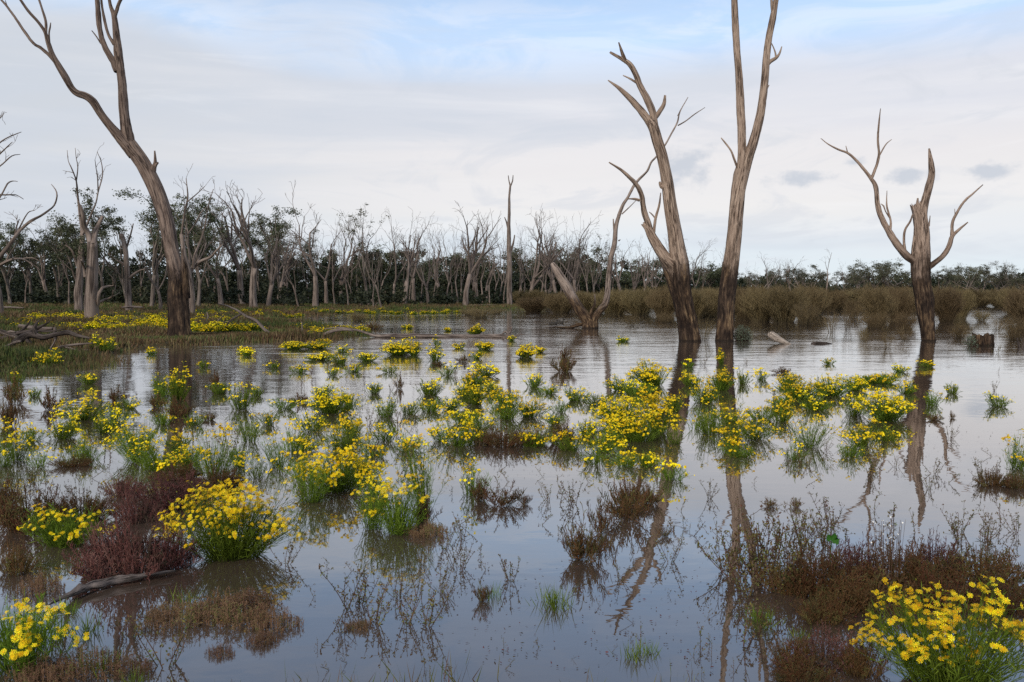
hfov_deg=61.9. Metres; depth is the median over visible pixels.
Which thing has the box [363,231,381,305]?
dead tree
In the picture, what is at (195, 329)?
daisy bush
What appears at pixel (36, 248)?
gum tree
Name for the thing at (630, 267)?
dead tree
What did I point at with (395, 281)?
dead tree
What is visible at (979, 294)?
lignum bush
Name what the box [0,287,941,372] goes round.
ground
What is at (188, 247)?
dead tree
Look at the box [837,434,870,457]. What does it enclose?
daisy bush
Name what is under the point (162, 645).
water sprig
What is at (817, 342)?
floating log
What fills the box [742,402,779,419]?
daisy bush
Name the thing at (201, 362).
daisy bush
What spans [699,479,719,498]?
water sprig
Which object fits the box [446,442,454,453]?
water sprig
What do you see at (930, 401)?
daisy bush
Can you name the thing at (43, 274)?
dead tree
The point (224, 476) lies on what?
samphire bush
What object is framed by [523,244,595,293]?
gum tree
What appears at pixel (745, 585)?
water sprig
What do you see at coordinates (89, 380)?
daisy bush
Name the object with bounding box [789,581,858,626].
samphire bush
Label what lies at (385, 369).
daisy bush
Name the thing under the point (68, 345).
fallen branch
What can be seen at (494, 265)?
dead tree
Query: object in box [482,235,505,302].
dead tree
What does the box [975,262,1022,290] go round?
gum tree
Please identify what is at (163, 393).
daisy bush
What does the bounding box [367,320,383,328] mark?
samphire bush
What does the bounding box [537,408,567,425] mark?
daisy bush
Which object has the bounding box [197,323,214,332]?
daisy bush
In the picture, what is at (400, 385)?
samphire bush
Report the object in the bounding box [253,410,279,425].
daisy bush
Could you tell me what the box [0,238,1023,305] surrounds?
wood
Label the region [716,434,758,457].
daisy bush
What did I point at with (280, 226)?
gum tree
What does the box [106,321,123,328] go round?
daisy bush
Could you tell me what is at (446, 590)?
water sprig
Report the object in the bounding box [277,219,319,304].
dead tree
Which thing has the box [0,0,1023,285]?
sky
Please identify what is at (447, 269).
dead tree
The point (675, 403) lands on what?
daisy bush
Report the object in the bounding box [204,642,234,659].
plant mat
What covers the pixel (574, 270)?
dead tree
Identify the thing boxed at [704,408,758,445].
daisy bush
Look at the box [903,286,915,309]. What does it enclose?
lignum bush
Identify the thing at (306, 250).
gum tree
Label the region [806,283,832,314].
lignum bush
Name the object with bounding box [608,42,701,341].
dead tree
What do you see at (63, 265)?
dead tree
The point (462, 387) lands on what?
daisy bush
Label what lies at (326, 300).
dead tree
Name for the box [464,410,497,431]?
daisy bush
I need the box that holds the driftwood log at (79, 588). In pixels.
[49,570,175,604]
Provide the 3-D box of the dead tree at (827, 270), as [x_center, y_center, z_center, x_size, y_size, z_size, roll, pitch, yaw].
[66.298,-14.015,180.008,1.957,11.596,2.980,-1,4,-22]
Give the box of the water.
[0,304,1023,681]
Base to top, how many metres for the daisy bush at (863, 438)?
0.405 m
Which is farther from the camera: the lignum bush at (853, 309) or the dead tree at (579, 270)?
the dead tree at (579, 270)
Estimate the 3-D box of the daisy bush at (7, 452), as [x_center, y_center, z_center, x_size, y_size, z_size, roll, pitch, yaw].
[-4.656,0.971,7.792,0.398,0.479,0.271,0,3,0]
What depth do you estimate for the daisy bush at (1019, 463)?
7.70 m
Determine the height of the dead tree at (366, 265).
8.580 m
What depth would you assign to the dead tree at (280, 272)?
95.62 m
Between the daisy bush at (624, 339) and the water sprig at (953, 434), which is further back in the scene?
the daisy bush at (624, 339)
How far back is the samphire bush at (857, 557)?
4.74 m
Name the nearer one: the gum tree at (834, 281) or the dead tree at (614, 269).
the dead tree at (614, 269)
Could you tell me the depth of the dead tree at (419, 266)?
95.26 m
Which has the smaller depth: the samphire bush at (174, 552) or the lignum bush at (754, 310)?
the samphire bush at (174, 552)
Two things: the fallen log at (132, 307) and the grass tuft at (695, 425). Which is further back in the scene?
the fallen log at (132, 307)
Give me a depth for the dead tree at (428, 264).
93.95 m
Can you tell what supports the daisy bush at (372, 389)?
on the water
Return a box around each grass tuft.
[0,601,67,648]
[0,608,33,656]
[38,611,80,646]
[53,599,87,616]
[60,607,104,639]
[108,663,148,681]
[140,449,175,470]
[167,583,201,604]
[241,419,265,434]
[337,671,387,681]
[381,647,477,681]
[404,655,443,681]
[417,662,461,681]
[429,657,499,681]
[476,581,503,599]
[525,584,574,615]
[531,581,575,605]
[607,638,657,662]
[634,633,662,657]
[684,413,711,430]
[694,407,721,420]
[745,604,768,620]
[745,608,788,628]
[787,624,811,639]
[871,520,907,591]
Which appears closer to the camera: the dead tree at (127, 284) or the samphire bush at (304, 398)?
the samphire bush at (304, 398)
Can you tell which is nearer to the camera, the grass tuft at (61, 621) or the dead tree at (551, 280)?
the grass tuft at (61, 621)
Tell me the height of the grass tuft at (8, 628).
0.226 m
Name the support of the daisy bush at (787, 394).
on the water
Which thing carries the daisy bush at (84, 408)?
on the water
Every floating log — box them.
[767,331,790,343]
[811,341,831,343]
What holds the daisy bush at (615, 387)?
on the water
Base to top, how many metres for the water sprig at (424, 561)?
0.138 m
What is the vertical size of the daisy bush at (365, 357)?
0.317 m
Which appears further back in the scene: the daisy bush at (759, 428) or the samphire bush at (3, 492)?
the daisy bush at (759, 428)
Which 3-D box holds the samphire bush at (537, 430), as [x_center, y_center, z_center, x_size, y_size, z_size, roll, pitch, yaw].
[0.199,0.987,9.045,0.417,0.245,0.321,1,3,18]
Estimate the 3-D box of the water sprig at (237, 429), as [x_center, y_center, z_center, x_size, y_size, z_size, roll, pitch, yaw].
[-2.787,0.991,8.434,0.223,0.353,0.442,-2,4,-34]
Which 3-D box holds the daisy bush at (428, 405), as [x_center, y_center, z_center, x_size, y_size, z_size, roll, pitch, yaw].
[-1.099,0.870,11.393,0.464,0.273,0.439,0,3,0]
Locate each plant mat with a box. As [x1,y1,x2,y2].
[4,651,81,681]
[14,570,65,597]
[32,644,126,681]
[111,648,155,678]
[140,593,219,633]
[146,602,178,620]
[188,586,267,631]
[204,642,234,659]
[219,584,282,611]
[237,601,303,634]
[244,628,279,647]
[345,618,371,631]
[402,516,449,537]
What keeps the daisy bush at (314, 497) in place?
on the water
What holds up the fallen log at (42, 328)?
on the ground at (139, 347)
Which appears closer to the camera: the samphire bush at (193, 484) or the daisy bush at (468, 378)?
the samphire bush at (193, 484)
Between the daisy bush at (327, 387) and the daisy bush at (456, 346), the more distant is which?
the daisy bush at (456, 346)
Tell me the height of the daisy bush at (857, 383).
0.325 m
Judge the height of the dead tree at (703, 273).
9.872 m
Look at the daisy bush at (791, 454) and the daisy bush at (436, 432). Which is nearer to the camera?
the daisy bush at (791, 454)
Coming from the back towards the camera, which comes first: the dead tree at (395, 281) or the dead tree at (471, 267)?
the dead tree at (395, 281)
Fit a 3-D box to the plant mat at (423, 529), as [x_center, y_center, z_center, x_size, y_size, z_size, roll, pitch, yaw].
[-0.564,1.215,5.642,0.327,0.153,0.233,0,3,0]
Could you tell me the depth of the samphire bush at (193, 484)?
6.43 m
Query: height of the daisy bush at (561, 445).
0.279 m
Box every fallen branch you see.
[0,319,63,338]
[0,329,16,337]
[4,340,21,346]
[11,320,93,344]
[48,339,93,350]
[218,304,269,331]
[320,328,353,336]
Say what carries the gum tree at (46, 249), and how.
on the ground at (139, 347)
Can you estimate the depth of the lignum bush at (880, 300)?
42.35 m
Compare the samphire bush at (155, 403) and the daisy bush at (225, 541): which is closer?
the daisy bush at (225, 541)
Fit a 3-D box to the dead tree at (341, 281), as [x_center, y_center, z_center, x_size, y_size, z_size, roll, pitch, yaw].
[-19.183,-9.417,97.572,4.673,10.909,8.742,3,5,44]
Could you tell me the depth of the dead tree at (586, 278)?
107.73 m
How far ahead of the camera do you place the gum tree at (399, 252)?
131.39 m
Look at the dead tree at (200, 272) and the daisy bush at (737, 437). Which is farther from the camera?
the dead tree at (200, 272)
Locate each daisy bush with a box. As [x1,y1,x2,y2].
[0,415,45,460]
[0,422,22,467]
[0,591,89,678]
[9,369,24,383]
[16,501,115,548]
[19,422,49,441]
[21,446,56,467]
[28,347,63,365]
[28,386,41,396]
[40,411,85,439]
[50,387,110,420]
[66,437,95,457]
[74,433,107,460]
[76,372,99,383]
[80,321,104,329]
[88,332,117,352]
[90,402,137,427]
[92,416,118,433]
[100,415,163,463]
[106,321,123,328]
[110,425,158,442]
[114,395,143,409]
[122,438,190,472]
[131,319,158,325]
[143,409,176,424]
[144,346,156,354]
[147,316,166,322]
[149,372,174,393]
[151,478,303,563]
[153,428,194,451]
[154,384,166,396]
[161,442,201,471]
[162,361,191,399]
[172,444,209,461]
[181,422,249,477]
[183,411,210,425]
[191,326,203,331]
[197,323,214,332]
[197,360,210,366]
[205,382,230,393]
[206,320,222,327]
[213,321,240,332]
[223,448,252,468]
[224,381,258,409]
[230,322,251,331]
[233,324,247,331]
[235,413,262,441]
[236,346,254,351]
[236,349,255,355]
[242,451,272,478]
[245,322,267,330]
[250,385,263,396]
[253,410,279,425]
[260,431,290,467]
[265,360,279,367]
[265,434,389,493]
[266,397,298,409]
[279,341,306,349]
[279,421,307,451]
[280,453,344,503]
[282,455,314,480]
[288,362,312,372]
[289,429,325,451]
[291,409,331,431]
[297,384,363,413]
[300,337,332,348]
[304,350,335,359]
[310,381,337,398]
[319,411,376,450]
[324,350,351,363]
[324,411,365,434]
[325,367,342,375]
[332,454,379,477]
[335,344,351,351]
[340,390,364,403]
[344,363,361,371]
[351,477,400,529]
[352,352,381,360]
[353,436,389,456]
[355,325,370,331]
[357,471,387,495]
[362,382,382,393]
[364,421,400,440]
[364,474,433,535]
[371,394,399,416]
[376,364,399,372]
[379,336,419,354]
[389,429,431,451]
[395,415,448,509]
[400,401,424,414]
[401,324,413,328]
[408,341,422,355]
[413,377,444,395]
[418,396,445,412]
[425,344,445,360]
[425,423,453,440]
[428,404,483,446]
[431,334,443,345]
[431,361,461,375]
[439,393,466,409]
[448,408,479,422]
[450,382,472,395]
[452,341,464,348]
[457,381,488,404]
[459,453,491,496]
[460,369,491,386]
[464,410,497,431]
[466,323,485,333]
[467,348,485,358]
[467,361,500,376]
[473,341,494,349]
[478,390,528,419]
[479,380,502,393]
[487,385,518,403]
[507,335,515,340]
[511,395,555,416]
[514,425,556,447]
[515,343,537,357]
[522,372,545,387]
[531,345,546,352]
[537,384,561,393]
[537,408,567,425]
[548,429,599,451]
[552,396,569,412]
[561,383,594,400]
[568,415,603,435]
[579,439,610,464]
[580,393,610,404]
[580,418,627,452]
[588,390,654,426]
[598,406,677,441]
[599,373,638,390]
[600,447,646,466]
[616,336,629,341]
[619,380,657,395]
[625,358,672,385]
[625,386,680,432]
[638,451,665,468]
[653,459,694,480]
[662,395,689,412]
[667,419,683,444]
[678,372,700,385]
[681,358,694,366]
[685,374,722,402]
[692,398,737,434]
[700,365,737,390]
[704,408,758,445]
[711,402,752,424]
[714,348,724,363]
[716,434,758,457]
[733,366,753,383]
[734,412,787,439]
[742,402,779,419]
[751,367,769,379]
[759,400,797,421]
[764,392,796,406]
[766,370,833,399]
[777,372,805,385]
[777,437,808,460]
[786,414,839,448]
[797,389,833,410]
[812,372,856,395]
[820,357,836,363]
[835,373,870,390]
[835,415,886,445]
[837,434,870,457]
[838,392,869,415]
[845,576,1023,681]
[849,370,908,383]
[850,386,915,421]
[877,421,903,441]
[891,363,911,372]
[893,379,918,393]
[915,358,935,366]
[923,389,943,405]
[944,382,962,393]
[982,390,1015,406]
[1001,428,1023,469]
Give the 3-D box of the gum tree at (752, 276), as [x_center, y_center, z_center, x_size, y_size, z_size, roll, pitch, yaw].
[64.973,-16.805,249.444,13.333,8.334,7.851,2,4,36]
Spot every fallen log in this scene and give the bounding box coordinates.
[18,324,56,331]
[121,306,142,307]
[324,326,523,337]
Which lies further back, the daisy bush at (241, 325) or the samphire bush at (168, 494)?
the daisy bush at (241, 325)
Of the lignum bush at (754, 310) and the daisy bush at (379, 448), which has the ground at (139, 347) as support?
the lignum bush at (754, 310)
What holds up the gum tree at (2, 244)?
on the ground at (139, 347)
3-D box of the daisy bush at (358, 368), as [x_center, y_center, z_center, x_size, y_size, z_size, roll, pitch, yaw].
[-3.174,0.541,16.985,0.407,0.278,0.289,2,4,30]
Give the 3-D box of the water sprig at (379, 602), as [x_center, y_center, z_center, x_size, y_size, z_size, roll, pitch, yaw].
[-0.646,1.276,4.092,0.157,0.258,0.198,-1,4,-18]
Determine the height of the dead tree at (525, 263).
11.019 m
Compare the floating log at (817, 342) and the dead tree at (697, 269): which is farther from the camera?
the dead tree at (697, 269)
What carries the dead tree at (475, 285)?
on the ground at (139, 347)
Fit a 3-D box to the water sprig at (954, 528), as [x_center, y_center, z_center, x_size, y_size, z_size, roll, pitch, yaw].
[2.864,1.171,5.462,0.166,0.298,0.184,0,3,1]
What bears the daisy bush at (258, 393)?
on the water
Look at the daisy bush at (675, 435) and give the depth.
8.95 m
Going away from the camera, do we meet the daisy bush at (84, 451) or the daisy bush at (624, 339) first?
the daisy bush at (84, 451)
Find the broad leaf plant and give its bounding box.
[826,533,838,561]
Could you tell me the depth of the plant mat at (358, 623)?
4.06 m
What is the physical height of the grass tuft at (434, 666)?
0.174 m
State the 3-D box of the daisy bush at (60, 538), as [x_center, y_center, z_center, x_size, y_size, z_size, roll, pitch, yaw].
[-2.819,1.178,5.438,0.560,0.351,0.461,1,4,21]
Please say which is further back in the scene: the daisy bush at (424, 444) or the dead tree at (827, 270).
the dead tree at (827, 270)
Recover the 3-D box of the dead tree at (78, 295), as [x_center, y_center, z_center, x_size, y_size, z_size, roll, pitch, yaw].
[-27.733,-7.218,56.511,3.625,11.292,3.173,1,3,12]
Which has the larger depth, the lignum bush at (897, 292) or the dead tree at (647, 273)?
the dead tree at (647, 273)
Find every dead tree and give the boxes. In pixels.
[0,111,57,313]
[1,0,192,335]
[9,251,22,284]
[12,217,51,301]
[20,239,35,302]
[44,216,70,303]
[59,147,104,310]
[77,198,119,317]
[104,245,118,301]
[111,223,147,310]
[133,232,151,295]
[141,242,167,308]
[172,176,219,267]
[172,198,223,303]
[179,164,226,313]
[191,223,213,291]
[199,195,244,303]
[199,254,210,286]
[201,178,264,307]
[209,210,229,298]
[241,226,260,294]
[256,212,301,305]
[265,223,287,294]
[272,222,298,305]
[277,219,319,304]
[280,230,295,295]
[282,181,321,306]
[283,229,307,284]
[294,240,308,297]
[297,219,350,302]
[307,212,378,294]
[307,219,326,286]
[327,213,347,303]
[334,225,350,304]
[340,233,361,292]
[353,220,381,306]
[355,234,366,286]
[358,234,371,301]
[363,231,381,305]
[378,208,415,293]
[378,215,399,290]
[381,215,434,300]
[391,208,428,303]
[399,221,423,302]
[404,232,428,302]
[406,237,420,299]
[412,238,439,303]
[415,226,448,294]
[419,224,440,297]
[424,224,447,295]
[431,219,462,294]
[440,236,452,297]
[447,219,464,302]
[454,200,500,304]
[456,232,467,294]
[457,218,488,303]
[460,232,478,294]
[464,242,479,288]
[473,217,502,301]
[481,226,504,296]
[482,217,513,295]
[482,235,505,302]
[485,239,501,297]
[496,226,512,299]
[504,175,514,304]
[505,224,536,294]
[513,237,535,290]
[514,233,533,284]
[518,237,538,290]
[524,212,564,292]
[527,203,570,291]
[528,238,552,292]
[538,218,598,290]
[539,221,555,290]
[540,227,560,291]
[549,97,704,328]
[550,224,571,291]
[559,220,576,281]
[563,224,587,280]
[565,236,591,290]
[568,241,584,283]
[570,232,581,290]
[572,245,601,291]
[575,213,597,292]
[586,235,609,292]
[603,241,635,290]
[606,241,619,288]
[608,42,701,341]
[620,245,643,288]
[627,253,641,288]
[634,244,657,289]
[635,241,659,289]
[641,235,684,281]
[653,244,667,289]
[690,239,714,279]
[690,242,706,286]
[695,257,716,287]
[699,262,711,285]
[715,0,781,341]
[760,252,782,290]
[783,258,803,288]
[821,108,982,340]
[823,249,831,287]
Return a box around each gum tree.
[0,221,27,303]
[5,227,43,302]
[34,219,76,296]
[43,187,125,281]
[47,213,109,301]
[68,204,134,296]
[112,188,201,306]
[149,193,229,266]
[155,196,227,306]
[211,223,257,292]
[236,232,266,281]
[241,205,301,288]
[251,217,279,289]
[258,221,306,285]
[290,229,319,282]
[315,249,398,281]
[339,204,388,294]
[342,242,407,291]
[379,249,421,290]
[410,251,465,288]
[443,248,498,297]
[485,247,552,289]
[505,252,527,272]
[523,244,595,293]
[547,246,602,290]
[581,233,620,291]
[598,252,619,282]
[614,259,664,289]
[628,255,645,281]
[690,261,721,287]
[737,270,757,284]
[739,270,783,289]
[759,271,784,288]
[769,267,826,287]
[778,270,825,288]
[802,264,848,288]
[825,267,865,289]
[841,265,871,288]
[848,258,903,287]
[871,257,911,287]
[872,268,932,287]
[931,266,974,287]
[933,268,965,288]
[947,263,987,289]
[951,266,1007,289]
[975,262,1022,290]
[983,261,1018,290]
[1002,272,1023,289]
[1014,273,1023,288]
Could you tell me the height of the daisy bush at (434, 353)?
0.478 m
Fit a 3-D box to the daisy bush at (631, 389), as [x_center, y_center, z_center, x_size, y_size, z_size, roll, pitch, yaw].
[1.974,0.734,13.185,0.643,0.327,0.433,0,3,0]
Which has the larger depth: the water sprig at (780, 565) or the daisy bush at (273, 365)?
the daisy bush at (273, 365)
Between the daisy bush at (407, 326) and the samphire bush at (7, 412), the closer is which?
the samphire bush at (7, 412)
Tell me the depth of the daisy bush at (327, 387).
12.76 m
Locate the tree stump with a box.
[972,332,994,345]
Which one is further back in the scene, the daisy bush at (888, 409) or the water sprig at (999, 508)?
the daisy bush at (888, 409)
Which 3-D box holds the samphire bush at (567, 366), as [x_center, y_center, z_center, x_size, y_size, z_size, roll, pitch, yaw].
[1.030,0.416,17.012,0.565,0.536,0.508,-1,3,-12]
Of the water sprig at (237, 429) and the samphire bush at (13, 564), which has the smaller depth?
the samphire bush at (13, 564)
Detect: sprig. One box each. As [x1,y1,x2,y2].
[21,463,41,481]
[75,435,105,450]
[76,645,120,677]
[109,609,148,640]
[125,607,202,667]
[216,426,239,452]
[267,537,306,564]
[319,561,373,609]
[333,609,355,634]
[353,564,380,604]
[360,578,391,624]
[365,406,380,426]
[378,572,420,597]
[386,405,410,426]
[392,580,425,626]
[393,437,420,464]
[416,545,431,565]
[417,579,450,626]
[420,561,454,593]
[434,520,458,550]
[434,579,457,599]
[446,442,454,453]
[450,538,474,570]
[452,512,468,537]
[498,554,520,581]
[537,480,551,500]
[559,480,582,503]
[566,495,578,508]
[613,559,631,581]
[651,533,684,562]
[695,521,770,579]
[697,622,707,652]
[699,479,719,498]
[704,518,754,572]
[726,557,765,597]
[727,504,795,585]
[734,598,777,641]
[738,540,808,592]
[739,602,754,644]
[740,507,791,580]
[749,511,819,564]
[757,607,782,635]
[769,515,799,542]
[783,505,823,554]
[793,450,803,465]
[794,503,817,532]
[802,451,811,465]
[809,493,844,527]
[810,506,842,548]
[863,464,879,481]
[864,449,880,468]
[888,502,896,525]
[909,507,916,531]
[919,457,948,473]
[921,475,934,489]
[940,500,968,541]
[946,424,959,438]
[954,509,980,531]
[972,457,999,481]
[979,506,1007,538]
[995,499,1000,522]
[997,507,1020,532]
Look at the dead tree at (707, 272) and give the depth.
174.81 m
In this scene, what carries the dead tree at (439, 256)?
on the ground at (139, 347)
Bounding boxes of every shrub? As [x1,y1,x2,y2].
[734,326,752,340]
[962,334,977,345]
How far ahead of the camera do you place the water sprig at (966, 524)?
5.68 m
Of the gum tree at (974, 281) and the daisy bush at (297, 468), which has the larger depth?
the gum tree at (974, 281)
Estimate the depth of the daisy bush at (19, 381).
14.74 m
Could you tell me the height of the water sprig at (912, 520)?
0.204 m
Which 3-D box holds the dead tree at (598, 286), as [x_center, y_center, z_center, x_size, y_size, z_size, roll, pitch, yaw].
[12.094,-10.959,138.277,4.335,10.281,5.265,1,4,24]
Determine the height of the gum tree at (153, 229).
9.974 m
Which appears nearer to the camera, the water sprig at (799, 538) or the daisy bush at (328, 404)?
the water sprig at (799, 538)
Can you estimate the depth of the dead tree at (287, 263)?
89.52 m
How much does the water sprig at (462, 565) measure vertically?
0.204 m
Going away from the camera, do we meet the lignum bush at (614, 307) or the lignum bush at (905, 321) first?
the lignum bush at (905, 321)
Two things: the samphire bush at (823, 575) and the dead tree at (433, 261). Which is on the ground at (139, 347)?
the dead tree at (433, 261)
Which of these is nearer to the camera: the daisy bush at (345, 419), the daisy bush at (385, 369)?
the daisy bush at (345, 419)
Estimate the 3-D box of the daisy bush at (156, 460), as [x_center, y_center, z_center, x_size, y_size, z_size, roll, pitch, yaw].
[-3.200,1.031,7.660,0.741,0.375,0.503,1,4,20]
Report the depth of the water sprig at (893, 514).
5.78 m
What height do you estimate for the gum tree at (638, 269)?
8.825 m
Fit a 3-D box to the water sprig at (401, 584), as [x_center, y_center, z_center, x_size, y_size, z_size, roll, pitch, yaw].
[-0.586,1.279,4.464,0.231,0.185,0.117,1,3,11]
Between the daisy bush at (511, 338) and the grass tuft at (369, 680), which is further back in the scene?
the daisy bush at (511, 338)
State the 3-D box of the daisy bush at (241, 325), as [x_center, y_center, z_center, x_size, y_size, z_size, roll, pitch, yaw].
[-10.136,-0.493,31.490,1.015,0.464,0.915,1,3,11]
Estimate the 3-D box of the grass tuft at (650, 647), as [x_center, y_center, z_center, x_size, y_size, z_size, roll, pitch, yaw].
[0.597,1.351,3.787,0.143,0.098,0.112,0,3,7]
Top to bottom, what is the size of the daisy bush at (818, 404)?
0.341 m
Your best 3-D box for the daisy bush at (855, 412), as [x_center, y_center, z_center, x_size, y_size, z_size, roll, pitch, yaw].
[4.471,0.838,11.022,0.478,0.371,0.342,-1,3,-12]
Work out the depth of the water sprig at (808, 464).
7.86 m
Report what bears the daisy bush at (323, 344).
on the water
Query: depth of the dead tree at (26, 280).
85.67 m
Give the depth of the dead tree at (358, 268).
111.38 m
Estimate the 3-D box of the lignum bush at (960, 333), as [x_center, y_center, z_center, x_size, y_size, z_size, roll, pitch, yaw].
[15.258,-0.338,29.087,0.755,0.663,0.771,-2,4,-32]
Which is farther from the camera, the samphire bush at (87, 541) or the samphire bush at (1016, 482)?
the samphire bush at (1016, 482)
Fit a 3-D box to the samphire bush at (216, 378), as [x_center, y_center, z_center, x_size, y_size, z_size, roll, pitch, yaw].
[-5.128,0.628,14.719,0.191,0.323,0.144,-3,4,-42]
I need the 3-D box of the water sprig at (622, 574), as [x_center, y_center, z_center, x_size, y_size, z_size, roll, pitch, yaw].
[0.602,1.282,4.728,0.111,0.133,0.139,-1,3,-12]
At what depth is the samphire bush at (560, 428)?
9.01 m
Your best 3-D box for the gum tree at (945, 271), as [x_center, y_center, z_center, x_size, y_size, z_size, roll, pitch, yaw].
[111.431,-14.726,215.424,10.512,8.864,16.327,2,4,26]
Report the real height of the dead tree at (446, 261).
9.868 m
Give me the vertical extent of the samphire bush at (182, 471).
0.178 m
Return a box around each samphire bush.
[0,367,28,403]
[0,391,16,425]
[0,472,73,536]
[0,474,22,507]
[0,537,45,576]
[39,384,67,409]
[41,477,120,520]
[45,452,93,467]
[62,499,203,581]
[79,521,134,565]
[97,467,149,497]
[103,484,167,523]
[109,384,129,401]
[122,460,213,511]
[140,523,202,570]
[142,460,204,480]
[149,390,168,406]
[166,395,196,416]
[173,472,213,504]
[191,464,248,488]
[200,411,218,419]
[209,368,219,383]
[285,392,309,402]
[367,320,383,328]
[394,371,403,388]
[411,489,442,522]
[455,354,468,361]
[470,423,492,443]
[470,473,497,501]
[471,579,492,602]
[480,475,525,506]
[481,419,532,447]
[512,423,547,443]
[516,492,532,504]
[545,416,576,444]
[549,348,576,371]
[560,344,568,357]
[560,502,612,563]
[560,523,593,561]
[586,497,614,534]
[598,468,653,520]
[615,472,661,505]
[638,478,664,503]
[657,524,674,535]
[754,545,815,597]
[761,497,785,506]
[764,649,849,681]
[765,627,818,668]
[771,366,791,372]
[775,544,869,600]
[776,617,872,671]
[784,498,804,507]
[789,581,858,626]
[812,565,917,617]
[821,527,897,580]
[833,634,891,679]
[839,534,947,594]
[894,525,972,578]
[898,558,991,614]
[924,531,1023,590]
[925,413,943,419]
[965,563,1023,616]
[972,467,1008,486]
[1001,469,1023,489]
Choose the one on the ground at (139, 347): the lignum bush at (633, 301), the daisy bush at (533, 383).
the lignum bush at (633, 301)
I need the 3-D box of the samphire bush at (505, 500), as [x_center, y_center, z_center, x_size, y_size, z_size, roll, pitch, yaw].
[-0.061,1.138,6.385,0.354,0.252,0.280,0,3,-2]
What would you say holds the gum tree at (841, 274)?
on the ground at (139, 347)
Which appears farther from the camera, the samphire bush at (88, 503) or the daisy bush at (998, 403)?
the daisy bush at (998, 403)
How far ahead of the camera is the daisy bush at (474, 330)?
32.19 m
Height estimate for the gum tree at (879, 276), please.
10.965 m
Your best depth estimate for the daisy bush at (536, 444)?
8.80 m
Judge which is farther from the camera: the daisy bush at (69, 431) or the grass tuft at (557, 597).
the daisy bush at (69, 431)
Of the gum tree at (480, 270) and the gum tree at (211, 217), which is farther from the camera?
the gum tree at (480, 270)
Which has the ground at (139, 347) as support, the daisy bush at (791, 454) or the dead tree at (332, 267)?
the dead tree at (332, 267)
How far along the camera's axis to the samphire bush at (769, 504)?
6.34 m
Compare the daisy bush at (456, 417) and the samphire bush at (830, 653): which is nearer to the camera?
the samphire bush at (830, 653)
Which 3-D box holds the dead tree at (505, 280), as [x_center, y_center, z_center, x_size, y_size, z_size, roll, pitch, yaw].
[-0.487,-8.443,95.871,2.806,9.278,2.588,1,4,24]
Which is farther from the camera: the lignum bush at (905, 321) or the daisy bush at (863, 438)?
the lignum bush at (905, 321)
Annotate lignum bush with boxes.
[349,311,366,321]
[464,305,496,317]
[489,308,505,313]
[512,287,548,301]
[515,295,547,311]
[538,291,581,312]
[575,290,598,311]
[592,287,629,313]
[618,285,659,314]
[645,284,674,316]
[652,311,675,322]
[673,287,717,317]
[700,286,718,316]
[735,285,756,318]
[736,283,780,321]
[749,284,790,296]
[755,283,810,322]
[786,281,828,318]
[790,302,823,325]
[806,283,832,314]
[823,287,850,309]
[831,289,862,308]
[836,285,865,307]
[841,297,862,317]
[855,310,897,328]
[856,280,900,323]
[873,286,914,303]
[887,283,915,321]
[893,311,917,329]
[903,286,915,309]
[932,286,959,296]
[933,282,965,322]
[946,286,979,318]
[947,323,971,338]
[959,287,989,306]
[970,309,992,321]
[980,286,1017,307]
[993,285,1021,313]
[1000,285,1023,324]
[1000,313,1023,340]
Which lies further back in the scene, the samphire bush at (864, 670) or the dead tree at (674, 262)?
the dead tree at (674, 262)
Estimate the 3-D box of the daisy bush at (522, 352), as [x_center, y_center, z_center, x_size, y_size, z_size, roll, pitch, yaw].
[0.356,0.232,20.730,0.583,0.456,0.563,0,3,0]
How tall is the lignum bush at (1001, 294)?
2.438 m
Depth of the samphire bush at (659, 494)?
6.42 m
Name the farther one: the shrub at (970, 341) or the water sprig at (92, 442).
the shrub at (970, 341)
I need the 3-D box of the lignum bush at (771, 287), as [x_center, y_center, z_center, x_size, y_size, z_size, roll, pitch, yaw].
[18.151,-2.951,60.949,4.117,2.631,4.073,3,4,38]
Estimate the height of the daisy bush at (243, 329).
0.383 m
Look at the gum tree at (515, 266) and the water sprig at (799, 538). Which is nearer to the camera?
the water sprig at (799, 538)
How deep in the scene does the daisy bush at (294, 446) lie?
8.53 m
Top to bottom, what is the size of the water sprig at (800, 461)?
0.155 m
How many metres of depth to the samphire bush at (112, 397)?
12.41 m
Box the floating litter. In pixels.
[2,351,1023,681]
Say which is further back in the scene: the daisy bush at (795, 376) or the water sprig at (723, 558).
the daisy bush at (795, 376)
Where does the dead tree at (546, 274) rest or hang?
on the ground at (139, 347)
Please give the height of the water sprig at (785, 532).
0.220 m
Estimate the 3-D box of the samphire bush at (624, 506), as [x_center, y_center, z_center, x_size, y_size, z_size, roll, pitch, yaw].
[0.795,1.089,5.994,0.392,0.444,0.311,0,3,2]
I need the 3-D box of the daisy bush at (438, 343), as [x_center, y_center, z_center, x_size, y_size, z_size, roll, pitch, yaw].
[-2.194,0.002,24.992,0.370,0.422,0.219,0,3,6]

